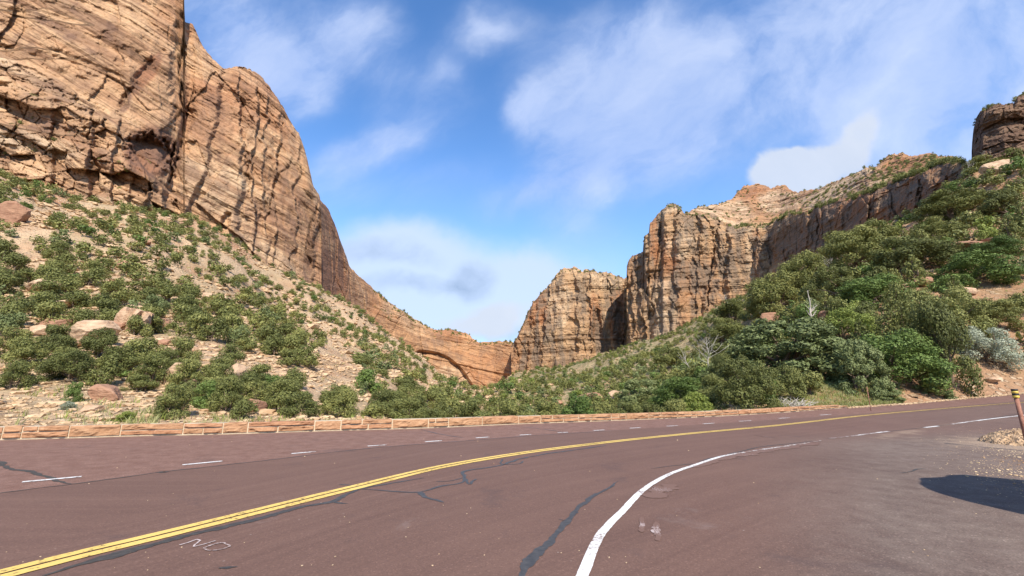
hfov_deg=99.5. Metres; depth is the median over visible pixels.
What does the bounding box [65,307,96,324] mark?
juniper
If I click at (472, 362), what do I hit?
arch cliff
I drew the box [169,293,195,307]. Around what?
juniper
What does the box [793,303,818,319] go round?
green bush
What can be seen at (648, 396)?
juniper
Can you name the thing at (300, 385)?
juniper
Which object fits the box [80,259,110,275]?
juniper
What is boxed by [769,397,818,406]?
brush pile
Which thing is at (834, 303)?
juniper
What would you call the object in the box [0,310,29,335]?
grey green bush
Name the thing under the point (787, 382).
juniper
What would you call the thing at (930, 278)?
boulder
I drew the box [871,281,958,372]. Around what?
pinyon pine
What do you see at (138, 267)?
scrub cover
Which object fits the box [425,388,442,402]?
juniper
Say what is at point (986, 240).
boulder
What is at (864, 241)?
juniper
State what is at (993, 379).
boulder
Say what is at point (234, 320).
juniper
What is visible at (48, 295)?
juniper
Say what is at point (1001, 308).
juniper
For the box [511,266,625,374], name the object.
sandstone butte
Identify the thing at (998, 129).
rock outcrop
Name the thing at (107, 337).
juniper
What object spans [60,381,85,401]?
green bush
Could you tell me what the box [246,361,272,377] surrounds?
juniper
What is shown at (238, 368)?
boulder
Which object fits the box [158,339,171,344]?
boulder
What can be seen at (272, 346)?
juniper
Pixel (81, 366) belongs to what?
juniper
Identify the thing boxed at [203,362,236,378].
juniper
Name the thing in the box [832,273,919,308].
green bush
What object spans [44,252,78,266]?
juniper
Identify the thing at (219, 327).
juniper
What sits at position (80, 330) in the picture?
boulder
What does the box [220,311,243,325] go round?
juniper
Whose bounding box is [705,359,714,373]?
grey green bush
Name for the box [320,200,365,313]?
sandstone cliff
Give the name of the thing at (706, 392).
juniper
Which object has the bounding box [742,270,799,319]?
juniper
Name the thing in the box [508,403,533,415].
juniper
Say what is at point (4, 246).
juniper
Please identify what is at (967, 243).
boulder
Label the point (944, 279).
green bush
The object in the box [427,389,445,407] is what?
juniper
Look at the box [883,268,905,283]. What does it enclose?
juniper
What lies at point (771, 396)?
green bush
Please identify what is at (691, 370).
juniper
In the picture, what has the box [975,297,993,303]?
juniper
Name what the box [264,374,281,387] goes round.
green bush
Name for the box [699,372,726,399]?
juniper
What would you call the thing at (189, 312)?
juniper
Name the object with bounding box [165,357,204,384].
juniper
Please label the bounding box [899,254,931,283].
pinyon pine
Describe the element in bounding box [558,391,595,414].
green bush
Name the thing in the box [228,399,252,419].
juniper
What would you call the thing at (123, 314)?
boulder
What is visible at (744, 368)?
pinyon pine
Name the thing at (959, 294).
juniper
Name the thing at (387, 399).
juniper
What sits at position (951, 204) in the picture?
juniper
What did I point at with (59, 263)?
juniper
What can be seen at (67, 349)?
juniper
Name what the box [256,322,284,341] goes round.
juniper
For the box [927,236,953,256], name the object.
green bush
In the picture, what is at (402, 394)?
juniper
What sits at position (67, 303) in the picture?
boulder
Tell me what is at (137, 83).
sandstone cliff
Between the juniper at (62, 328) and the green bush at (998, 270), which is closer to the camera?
the juniper at (62, 328)
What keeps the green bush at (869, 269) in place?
on the hillside
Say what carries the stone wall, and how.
on the road
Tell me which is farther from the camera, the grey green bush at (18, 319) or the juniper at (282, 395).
the grey green bush at (18, 319)
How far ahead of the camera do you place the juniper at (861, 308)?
45.31 m
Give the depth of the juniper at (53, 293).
49.04 m
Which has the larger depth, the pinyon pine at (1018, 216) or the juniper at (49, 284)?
the pinyon pine at (1018, 216)
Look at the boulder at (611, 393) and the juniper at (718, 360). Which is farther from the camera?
the boulder at (611, 393)
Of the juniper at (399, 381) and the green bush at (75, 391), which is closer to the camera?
the green bush at (75, 391)
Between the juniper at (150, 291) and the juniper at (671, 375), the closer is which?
the juniper at (150, 291)
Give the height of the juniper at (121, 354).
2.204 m
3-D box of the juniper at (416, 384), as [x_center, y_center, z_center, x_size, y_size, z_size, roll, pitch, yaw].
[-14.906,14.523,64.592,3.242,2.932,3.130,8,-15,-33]
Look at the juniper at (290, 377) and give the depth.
31.79 m
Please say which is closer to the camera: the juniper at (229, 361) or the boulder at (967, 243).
the juniper at (229, 361)
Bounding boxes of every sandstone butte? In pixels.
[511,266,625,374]
[626,162,967,344]
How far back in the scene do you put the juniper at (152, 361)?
26.78 m
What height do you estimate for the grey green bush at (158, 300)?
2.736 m
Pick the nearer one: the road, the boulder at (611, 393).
the road
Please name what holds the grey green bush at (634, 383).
on the hillside
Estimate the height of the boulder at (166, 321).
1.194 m
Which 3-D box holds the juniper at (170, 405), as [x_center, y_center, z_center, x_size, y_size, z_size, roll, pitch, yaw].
[-14.145,4.861,18.133,1.354,1.790,1.524,-5,-14,21]
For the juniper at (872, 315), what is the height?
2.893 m
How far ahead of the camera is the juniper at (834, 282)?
66.22 m
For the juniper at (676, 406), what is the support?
on the hillside
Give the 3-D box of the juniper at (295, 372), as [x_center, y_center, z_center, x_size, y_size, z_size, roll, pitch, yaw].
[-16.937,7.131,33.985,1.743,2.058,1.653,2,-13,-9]
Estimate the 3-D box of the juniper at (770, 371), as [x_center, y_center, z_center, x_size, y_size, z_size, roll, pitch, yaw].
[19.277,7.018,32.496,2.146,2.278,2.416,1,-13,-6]
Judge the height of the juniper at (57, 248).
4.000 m
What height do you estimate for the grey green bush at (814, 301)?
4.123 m
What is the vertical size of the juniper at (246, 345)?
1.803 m
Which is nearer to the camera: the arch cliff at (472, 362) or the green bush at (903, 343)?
the green bush at (903, 343)
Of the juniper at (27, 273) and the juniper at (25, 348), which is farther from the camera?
the juniper at (27, 273)
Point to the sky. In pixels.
(462, 155)
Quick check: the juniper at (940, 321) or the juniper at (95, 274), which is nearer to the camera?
the juniper at (940, 321)
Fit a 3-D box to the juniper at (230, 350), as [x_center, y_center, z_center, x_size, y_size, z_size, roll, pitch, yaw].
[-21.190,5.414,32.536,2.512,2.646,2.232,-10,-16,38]
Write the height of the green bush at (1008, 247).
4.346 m
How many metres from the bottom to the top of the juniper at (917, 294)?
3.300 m
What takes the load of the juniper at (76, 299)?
on the hillside
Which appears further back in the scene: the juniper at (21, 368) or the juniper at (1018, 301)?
the juniper at (1018, 301)
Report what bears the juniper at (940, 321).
on the hillside
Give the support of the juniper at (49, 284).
on the hillside
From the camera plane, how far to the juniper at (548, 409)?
23.98 m
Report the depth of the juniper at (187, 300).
53.00 m
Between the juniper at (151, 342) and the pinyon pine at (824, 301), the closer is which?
the juniper at (151, 342)
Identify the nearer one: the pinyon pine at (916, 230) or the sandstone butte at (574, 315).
the pinyon pine at (916, 230)
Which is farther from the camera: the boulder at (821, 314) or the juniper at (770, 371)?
the boulder at (821, 314)
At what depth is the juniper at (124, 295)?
50.51 m
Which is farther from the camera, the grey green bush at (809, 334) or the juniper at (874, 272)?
the juniper at (874, 272)
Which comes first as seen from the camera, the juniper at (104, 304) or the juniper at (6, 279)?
the juniper at (104, 304)
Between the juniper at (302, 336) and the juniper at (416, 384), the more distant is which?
the juniper at (416, 384)
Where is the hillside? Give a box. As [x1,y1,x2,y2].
[0,168,1023,425]
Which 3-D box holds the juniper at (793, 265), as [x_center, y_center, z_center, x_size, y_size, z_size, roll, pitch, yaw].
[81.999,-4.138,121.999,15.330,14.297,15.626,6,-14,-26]
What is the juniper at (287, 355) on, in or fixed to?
on the hillside
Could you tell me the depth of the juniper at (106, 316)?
41.37 m
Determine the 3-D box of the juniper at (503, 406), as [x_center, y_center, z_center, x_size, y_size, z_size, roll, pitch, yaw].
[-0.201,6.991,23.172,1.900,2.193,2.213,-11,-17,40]
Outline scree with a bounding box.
[0,168,1023,425]
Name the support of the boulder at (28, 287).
on the hillside
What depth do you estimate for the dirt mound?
11.97 m
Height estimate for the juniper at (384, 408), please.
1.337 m
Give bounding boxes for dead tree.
[678,350,690,366]
[694,336,728,363]
[805,289,816,316]
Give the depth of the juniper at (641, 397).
61.45 m
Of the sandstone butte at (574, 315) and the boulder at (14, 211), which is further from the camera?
the sandstone butte at (574, 315)
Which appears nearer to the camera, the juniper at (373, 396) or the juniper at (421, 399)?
the juniper at (373, 396)
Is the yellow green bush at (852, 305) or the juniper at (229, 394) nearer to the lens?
the juniper at (229, 394)
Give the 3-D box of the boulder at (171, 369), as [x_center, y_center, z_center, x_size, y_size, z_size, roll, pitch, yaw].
[-21.783,5.718,28.272,2.952,1.739,2.006,0,-13,0]
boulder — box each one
[0,201,31,223]
[24,279,65,291]
[29,325,46,334]
[38,318,72,324]
[56,300,71,307]
[65,320,121,346]
[80,405,104,411]
[87,384,123,401]
[114,307,154,333]
[114,321,125,327]
[156,362,202,383]
[157,318,170,327]
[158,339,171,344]
[201,292,229,300]
[226,363,246,378]
[250,399,267,411]
[577,392,602,397]
[608,390,625,399]
[760,312,777,321]
[817,310,838,322]
[912,277,933,285]
[943,241,981,249]
[964,287,976,294]
[978,159,1014,174]
[981,237,997,245]
[985,377,1002,382]
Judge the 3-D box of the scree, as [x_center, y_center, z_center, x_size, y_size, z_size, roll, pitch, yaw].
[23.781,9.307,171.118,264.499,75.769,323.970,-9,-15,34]
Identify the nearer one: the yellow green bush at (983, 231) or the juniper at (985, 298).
the juniper at (985, 298)
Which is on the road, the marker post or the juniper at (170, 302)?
the marker post
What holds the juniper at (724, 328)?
on the hillside
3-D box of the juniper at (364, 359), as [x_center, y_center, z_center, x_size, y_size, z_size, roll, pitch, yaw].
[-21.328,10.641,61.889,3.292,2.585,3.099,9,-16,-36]
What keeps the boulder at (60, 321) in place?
on the hillside
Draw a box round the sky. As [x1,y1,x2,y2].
[184,0,1023,342]
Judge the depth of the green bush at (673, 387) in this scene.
46.85 m
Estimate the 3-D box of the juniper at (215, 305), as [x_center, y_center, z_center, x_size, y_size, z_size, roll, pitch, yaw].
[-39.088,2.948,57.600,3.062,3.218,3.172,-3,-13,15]
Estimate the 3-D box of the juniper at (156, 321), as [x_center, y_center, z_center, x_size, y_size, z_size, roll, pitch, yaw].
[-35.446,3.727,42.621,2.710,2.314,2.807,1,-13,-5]
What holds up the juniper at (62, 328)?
on the hillside
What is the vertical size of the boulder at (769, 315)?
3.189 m
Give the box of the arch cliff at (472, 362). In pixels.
[351,269,512,389]
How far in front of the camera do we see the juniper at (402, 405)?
24.25 m
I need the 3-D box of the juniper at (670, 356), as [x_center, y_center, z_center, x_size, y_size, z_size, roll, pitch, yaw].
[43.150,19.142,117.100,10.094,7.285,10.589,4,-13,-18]
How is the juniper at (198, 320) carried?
on the hillside
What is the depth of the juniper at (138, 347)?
29.52 m
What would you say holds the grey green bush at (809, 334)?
on the hillside
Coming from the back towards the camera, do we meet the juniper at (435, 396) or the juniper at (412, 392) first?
the juniper at (435, 396)
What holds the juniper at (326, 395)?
on the hillside
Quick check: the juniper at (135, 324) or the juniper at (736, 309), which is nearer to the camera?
the juniper at (135, 324)
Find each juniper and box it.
[0,240,18,260]
[0,252,30,271]
[0,267,28,285]
[0,269,18,294]
[0,292,37,311]
[0,301,27,324]
[0,325,33,355]
[0,337,49,367]
[0,358,36,388]
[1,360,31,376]
[17,267,42,282]
[27,277,68,296]
[28,291,66,314]
[29,264,69,281]
[29,299,69,323]
[34,323,77,344]
[34,348,96,384]
[35,258,66,276]
[38,333,79,353]
[38,345,84,368]
[40,240,75,259]
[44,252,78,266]
[45,290,62,300]
[56,275,82,292]
[60,291,94,307]
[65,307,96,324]
[74,266,106,285]
[78,327,119,357]
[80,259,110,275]
[84,358,124,385]
[87,291,122,312]
[92,345,141,372]
[93,298,121,316]
[95,308,120,320]
[97,278,125,294]
[109,288,137,306]
[119,373,160,390]
[123,338,154,365]
[124,314,153,336]
[128,351,169,381]
[134,285,159,302]
[137,276,164,288]
[138,336,167,352]
[140,303,164,328]
[142,303,169,317]
[151,314,169,333]
[152,382,194,419]
[154,349,184,368]
[156,280,180,301]
[163,335,204,360]
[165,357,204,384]
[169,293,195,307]
[170,303,193,321]
[174,293,200,308]
[175,378,200,403]
[178,284,202,297]
[181,304,208,329]
[185,311,216,334]
[194,375,225,399]
[195,317,229,341]
[200,355,234,373]
[202,297,225,315]
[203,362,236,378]
[204,374,246,411]
[209,342,246,364]
[216,306,239,317]
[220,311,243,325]
[223,313,250,336]
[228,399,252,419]
[233,337,258,351]
[234,370,266,398]
[242,380,270,405]
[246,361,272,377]
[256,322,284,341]
[260,334,287,355]
[263,377,299,409]
[275,323,294,336]
[275,348,303,366]
[275,389,299,415]
[276,333,302,350]
[277,392,320,417]
[279,382,311,398]
[280,373,302,389]
[283,329,307,346]
[286,366,307,385]
[291,345,319,366]
[296,391,312,405]
[317,389,347,414]
[321,384,350,404]
[321,384,359,417]
[352,353,373,366]
[359,390,388,417]
[363,400,389,415]
[374,387,400,417]
[384,388,404,415]
[387,396,423,418]
[396,377,416,390]
[397,383,417,398]
[398,387,408,398]
[404,376,421,391]
[412,393,427,416]
[418,407,443,417]
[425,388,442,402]
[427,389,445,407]
[434,401,455,417]
[434,408,445,417]
[446,397,462,417]
[457,396,492,416]
[495,398,523,415]
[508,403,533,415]
[532,399,563,414]
[591,400,612,413]
[611,399,642,413]
[636,394,651,406]
[640,402,658,412]
[642,394,659,406]
[651,346,692,366]
[657,399,686,411]
[659,374,677,385]
[684,364,697,378]
[693,385,717,409]
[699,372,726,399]
[701,352,738,388]
[704,317,747,349]
[709,343,728,361]
[711,356,783,409]
[714,297,746,322]
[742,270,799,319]
[761,366,779,378]
[774,363,808,400]
[775,249,831,288]
[796,370,825,394]
[803,266,853,302]
[818,230,845,265]
[820,224,889,274]
[825,296,851,321]
[840,218,901,259]
[848,300,877,321]
[863,235,968,277]
[863,265,887,280]
[864,311,885,326]
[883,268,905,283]
[904,215,973,245]
[907,287,937,305]
[908,297,985,396]
[910,187,990,224]
[915,285,1000,342]
[962,153,1007,177]
[968,298,1023,329]
[975,187,1023,215]
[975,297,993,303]
[1001,147,1023,158]
[1007,292,1023,316]
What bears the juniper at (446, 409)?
on the hillside
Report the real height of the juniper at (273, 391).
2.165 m
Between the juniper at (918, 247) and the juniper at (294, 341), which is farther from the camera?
the juniper at (918, 247)
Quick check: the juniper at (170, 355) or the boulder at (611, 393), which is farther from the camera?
the boulder at (611, 393)
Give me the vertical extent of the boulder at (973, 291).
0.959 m
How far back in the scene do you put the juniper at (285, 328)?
59.58 m
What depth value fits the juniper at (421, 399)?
44.49 m
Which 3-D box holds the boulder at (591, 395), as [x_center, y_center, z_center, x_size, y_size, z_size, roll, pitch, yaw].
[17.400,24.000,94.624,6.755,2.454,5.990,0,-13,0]
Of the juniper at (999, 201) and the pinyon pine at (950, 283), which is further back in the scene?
the juniper at (999, 201)
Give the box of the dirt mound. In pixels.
[978,430,1023,445]
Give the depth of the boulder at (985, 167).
97.58 m
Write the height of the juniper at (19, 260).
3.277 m
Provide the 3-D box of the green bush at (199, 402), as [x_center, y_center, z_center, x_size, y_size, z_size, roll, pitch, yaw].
[-15.057,5.502,21.911,2.047,1.721,1.974,11,-17,-40]
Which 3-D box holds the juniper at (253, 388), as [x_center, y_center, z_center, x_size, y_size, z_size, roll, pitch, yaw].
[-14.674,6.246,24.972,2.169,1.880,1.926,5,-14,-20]
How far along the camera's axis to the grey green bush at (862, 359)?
31.27 m
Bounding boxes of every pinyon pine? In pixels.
[729,352,757,400]
[816,291,831,318]
[847,318,871,351]
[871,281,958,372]
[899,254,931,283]
[912,225,928,240]
[941,276,975,306]
[998,214,1023,244]
[1012,200,1023,225]
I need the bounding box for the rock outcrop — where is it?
[972,95,1023,166]
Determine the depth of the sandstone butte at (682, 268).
306.65 m
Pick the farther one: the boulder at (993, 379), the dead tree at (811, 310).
the dead tree at (811, 310)
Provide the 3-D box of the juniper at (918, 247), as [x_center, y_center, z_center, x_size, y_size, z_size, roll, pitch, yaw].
[58.289,-4.212,62.772,12.381,7.597,12.620,-7,-15,29]
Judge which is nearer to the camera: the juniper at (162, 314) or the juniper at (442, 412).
the juniper at (442, 412)
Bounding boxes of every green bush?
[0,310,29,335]
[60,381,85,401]
[112,410,138,421]
[140,294,172,311]
[189,379,228,409]
[222,324,251,344]
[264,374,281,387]
[353,368,382,393]
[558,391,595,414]
[617,378,657,410]
[647,376,701,408]
[682,391,714,410]
[693,365,707,383]
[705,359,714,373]
[723,315,853,382]
[744,376,776,405]
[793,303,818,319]
[802,297,821,315]
[823,307,879,340]
[826,338,895,399]
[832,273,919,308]
[845,300,865,312]
[857,327,961,394]
[867,256,889,271]
[873,387,906,401]
[913,378,958,398]
[926,272,962,291]
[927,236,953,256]
[931,249,1023,287]
[964,233,1023,261]
[973,223,1000,240]
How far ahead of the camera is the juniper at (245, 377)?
26.88 m
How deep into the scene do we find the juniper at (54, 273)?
56.45 m
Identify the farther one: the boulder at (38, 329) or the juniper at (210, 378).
the boulder at (38, 329)
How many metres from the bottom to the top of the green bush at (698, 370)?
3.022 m
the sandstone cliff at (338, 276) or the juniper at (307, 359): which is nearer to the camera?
the juniper at (307, 359)
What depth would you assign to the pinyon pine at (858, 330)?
38.87 m
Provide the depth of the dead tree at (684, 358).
73.88 m
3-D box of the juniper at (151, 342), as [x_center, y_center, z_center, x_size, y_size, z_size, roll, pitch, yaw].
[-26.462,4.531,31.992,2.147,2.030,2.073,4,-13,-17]
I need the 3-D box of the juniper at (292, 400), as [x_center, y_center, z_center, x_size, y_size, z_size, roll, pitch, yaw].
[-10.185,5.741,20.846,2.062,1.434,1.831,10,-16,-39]
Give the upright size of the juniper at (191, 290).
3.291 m
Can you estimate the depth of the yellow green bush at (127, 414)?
16.91 m
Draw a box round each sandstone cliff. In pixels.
[0,0,320,285]
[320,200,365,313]
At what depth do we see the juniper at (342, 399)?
22.15 m
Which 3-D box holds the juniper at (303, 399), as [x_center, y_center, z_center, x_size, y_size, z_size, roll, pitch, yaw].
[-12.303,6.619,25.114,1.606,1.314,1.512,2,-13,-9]
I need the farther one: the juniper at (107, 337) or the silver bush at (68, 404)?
the juniper at (107, 337)
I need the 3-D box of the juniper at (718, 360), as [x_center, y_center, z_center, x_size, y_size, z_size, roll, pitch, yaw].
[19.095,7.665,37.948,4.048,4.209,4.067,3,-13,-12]
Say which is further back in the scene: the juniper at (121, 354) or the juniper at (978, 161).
the juniper at (978, 161)
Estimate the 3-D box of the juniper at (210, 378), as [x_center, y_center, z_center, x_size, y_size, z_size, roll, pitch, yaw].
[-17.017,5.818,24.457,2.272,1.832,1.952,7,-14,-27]
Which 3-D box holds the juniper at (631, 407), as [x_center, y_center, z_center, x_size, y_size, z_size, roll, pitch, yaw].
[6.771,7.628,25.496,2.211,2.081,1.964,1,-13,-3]
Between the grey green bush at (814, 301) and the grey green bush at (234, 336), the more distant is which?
the grey green bush at (814, 301)
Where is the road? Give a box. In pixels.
[0,394,1023,575]
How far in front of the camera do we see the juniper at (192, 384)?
22.77 m
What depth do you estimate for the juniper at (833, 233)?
129.75 m
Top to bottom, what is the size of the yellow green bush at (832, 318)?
4.984 m
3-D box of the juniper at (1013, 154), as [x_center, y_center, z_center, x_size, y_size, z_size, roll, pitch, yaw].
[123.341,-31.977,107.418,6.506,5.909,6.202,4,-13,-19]
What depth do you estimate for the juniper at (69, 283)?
54.09 m
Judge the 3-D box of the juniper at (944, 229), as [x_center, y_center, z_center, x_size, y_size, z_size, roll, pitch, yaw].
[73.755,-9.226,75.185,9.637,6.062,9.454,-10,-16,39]
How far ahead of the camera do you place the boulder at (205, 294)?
74.02 m
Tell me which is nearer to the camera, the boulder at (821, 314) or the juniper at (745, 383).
the juniper at (745, 383)
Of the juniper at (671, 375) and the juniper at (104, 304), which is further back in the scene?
the juniper at (671, 375)
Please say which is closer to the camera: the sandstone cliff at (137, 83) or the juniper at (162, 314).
the juniper at (162, 314)
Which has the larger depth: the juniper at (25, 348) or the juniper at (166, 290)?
the juniper at (166, 290)
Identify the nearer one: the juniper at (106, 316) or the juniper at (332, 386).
the juniper at (332, 386)
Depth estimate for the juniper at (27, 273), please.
56.51 m
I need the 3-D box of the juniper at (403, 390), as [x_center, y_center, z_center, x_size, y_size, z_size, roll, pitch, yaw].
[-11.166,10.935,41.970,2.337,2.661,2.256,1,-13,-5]
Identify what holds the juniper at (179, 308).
on the hillside
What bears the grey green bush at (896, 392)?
on the hillside
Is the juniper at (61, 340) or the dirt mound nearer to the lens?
the dirt mound
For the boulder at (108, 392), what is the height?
1.017 m
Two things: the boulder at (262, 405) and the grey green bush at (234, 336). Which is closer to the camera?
the boulder at (262, 405)
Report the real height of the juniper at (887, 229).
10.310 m
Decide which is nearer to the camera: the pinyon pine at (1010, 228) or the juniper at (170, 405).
the juniper at (170, 405)
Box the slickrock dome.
[689,153,951,225]
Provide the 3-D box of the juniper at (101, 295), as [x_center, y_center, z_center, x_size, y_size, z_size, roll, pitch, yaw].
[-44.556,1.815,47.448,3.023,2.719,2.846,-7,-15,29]
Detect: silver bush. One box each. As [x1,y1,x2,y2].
[58,401,77,409]
[955,326,1023,370]
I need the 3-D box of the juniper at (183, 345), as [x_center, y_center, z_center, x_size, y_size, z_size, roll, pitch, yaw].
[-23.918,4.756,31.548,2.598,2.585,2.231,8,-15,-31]
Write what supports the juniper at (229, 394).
on the hillside
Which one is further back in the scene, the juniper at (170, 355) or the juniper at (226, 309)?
the juniper at (226, 309)
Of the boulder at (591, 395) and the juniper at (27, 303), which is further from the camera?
the boulder at (591, 395)
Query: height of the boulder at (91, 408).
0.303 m
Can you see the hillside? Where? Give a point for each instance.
(1010, 380)
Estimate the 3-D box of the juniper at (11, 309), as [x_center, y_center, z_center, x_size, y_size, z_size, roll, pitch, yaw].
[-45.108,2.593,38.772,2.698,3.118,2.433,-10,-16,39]
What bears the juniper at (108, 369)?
on the hillside
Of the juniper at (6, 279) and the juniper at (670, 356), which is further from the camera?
the juniper at (670, 356)
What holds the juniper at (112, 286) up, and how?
on the hillside
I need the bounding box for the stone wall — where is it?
[0,405,846,439]
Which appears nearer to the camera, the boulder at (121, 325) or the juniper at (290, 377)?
the juniper at (290, 377)
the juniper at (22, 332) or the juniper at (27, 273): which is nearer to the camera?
the juniper at (22, 332)
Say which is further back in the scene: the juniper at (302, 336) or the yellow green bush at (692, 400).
the juniper at (302, 336)
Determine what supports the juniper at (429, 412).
on the hillside
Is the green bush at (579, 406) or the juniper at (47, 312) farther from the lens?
the juniper at (47, 312)
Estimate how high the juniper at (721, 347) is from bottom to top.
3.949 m
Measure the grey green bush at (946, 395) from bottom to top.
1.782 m
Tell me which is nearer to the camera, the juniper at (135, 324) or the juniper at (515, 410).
the juniper at (515, 410)
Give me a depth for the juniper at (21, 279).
53.26 m
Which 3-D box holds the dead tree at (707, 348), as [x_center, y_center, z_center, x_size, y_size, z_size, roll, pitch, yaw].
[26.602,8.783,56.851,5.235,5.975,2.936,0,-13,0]
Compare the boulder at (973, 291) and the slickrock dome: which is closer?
the boulder at (973, 291)
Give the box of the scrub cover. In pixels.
[0,91,1023,417]
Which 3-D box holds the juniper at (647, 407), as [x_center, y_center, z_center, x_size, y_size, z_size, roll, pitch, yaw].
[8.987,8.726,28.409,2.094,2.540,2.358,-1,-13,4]
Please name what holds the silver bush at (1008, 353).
on the hillside
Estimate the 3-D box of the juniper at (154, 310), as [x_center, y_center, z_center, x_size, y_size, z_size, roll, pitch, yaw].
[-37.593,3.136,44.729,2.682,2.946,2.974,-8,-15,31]
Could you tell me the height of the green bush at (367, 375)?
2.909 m
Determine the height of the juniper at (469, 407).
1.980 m
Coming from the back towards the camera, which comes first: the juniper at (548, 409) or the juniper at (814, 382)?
the juniper at (814, 382)
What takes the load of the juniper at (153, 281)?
on the hillside
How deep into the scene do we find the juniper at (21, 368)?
22.32 m
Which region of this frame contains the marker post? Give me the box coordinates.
[1010,389,1023,438]
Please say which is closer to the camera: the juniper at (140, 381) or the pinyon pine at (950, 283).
the juniper at (140, 381)

